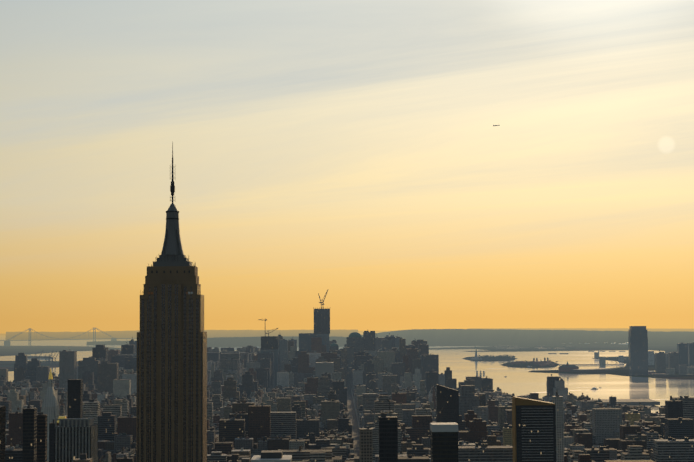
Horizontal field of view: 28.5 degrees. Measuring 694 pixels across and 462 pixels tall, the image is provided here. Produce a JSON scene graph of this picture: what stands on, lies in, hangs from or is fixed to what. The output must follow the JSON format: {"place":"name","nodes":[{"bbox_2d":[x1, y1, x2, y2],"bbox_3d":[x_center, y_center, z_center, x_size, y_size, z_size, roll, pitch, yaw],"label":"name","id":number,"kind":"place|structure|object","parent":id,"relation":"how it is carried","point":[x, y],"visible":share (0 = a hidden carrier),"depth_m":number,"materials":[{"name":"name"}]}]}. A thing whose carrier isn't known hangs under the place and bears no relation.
{"place":"outdoors","nodes":[
{"label":"outdoors","id":0,"kind":"place"},
{"bbox_2d":[0,332,693,412],"bbox_3d":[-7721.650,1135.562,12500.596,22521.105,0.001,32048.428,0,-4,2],"label":"water","id":1,"kind":"structure","parent":0,"point":[519,381],"depth_m":6909.53,"materials":[{"name":"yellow liquid"}]},
{"bbox_2d":[27,346,665,407],"bbox_3d":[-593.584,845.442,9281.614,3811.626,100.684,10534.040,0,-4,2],"label":"shoreline","id":2,"kind":"structure","parent":1,"relation":"on","point":[649,403],"depth_m":4469.63,"materials":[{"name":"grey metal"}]},
{"bbox_2d":[0,330,693,390],"bbox_3d":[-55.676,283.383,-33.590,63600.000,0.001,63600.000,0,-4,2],"label":"ground","id":3,"kind":"structure","parent":0,"point":[12,351],"depth_m":12248.25,"materials":[{"name":"grey"}]},
{"bbox_2d":[0,328,136,345],"bbox_3d":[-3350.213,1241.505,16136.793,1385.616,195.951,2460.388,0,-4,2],"label":"suspension bridge","id":4,"kind":"structure","parent":3,"relation":"on","point":[6,342],"depth_m":16098.80,"materials":[{"name":"silver metal"}]},
{"bbox_2d":[136,143,206,461],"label":"skyscraper","id":5,"kind":"structure","parent":3,"relation":"on","point":[171,415],"depth_m":1313.35,"materials":[{"name":"stone"}]},
{"bbox_2d":[0,290,693,461],"bbox_3d":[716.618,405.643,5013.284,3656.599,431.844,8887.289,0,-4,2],"label":"buildings","id":6,"kind":"structure","parent":3,"relation":"on","point":[534,432],"depth_m":2095.69,"materials":[{"name":"paint"}]},
{"bbox_2d":[462,342,667,373],"bbox_3d":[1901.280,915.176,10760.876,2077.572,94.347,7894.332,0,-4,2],"label":"islands","id":7,"kind":"object","parent":3,"relation":"on","point":[567,368],"visible":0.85,"depth_m":8264.64,"materials":[{"name":"grey plant"}]},
{"bbox_2d":[0,0,693,332],"label":"sky","id":8,"kind":"structure","parent":0,"point":[353,150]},
{"bbox_2d":[5,328,693,346],"bbox_3d":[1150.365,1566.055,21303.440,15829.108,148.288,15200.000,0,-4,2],"label":"horizon hills","id":9,"kind":"structure","parent":0,"point":[489,337],"depth_m":15744.68,"materials":[{"name":"grey"}]},
{"bbox_2d":[347,389,360,427],"bbox_3d":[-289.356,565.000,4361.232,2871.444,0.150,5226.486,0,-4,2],"label":"pavements","id":10,"kind":"structure","parent":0,"point":[355,409],"depth_m":4217.53,"materials":[{"name":"grey concrete"}]},
{"bbox_2d":[347,388,419,461],"bbox_3d":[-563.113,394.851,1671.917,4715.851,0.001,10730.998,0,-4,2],"label":"manhattan streets","id":11,"kind":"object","parent":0,"point":[353,421],"visible":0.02,"depth_m":3733.01,"materials":[{"name":"grey asphalt"}]},
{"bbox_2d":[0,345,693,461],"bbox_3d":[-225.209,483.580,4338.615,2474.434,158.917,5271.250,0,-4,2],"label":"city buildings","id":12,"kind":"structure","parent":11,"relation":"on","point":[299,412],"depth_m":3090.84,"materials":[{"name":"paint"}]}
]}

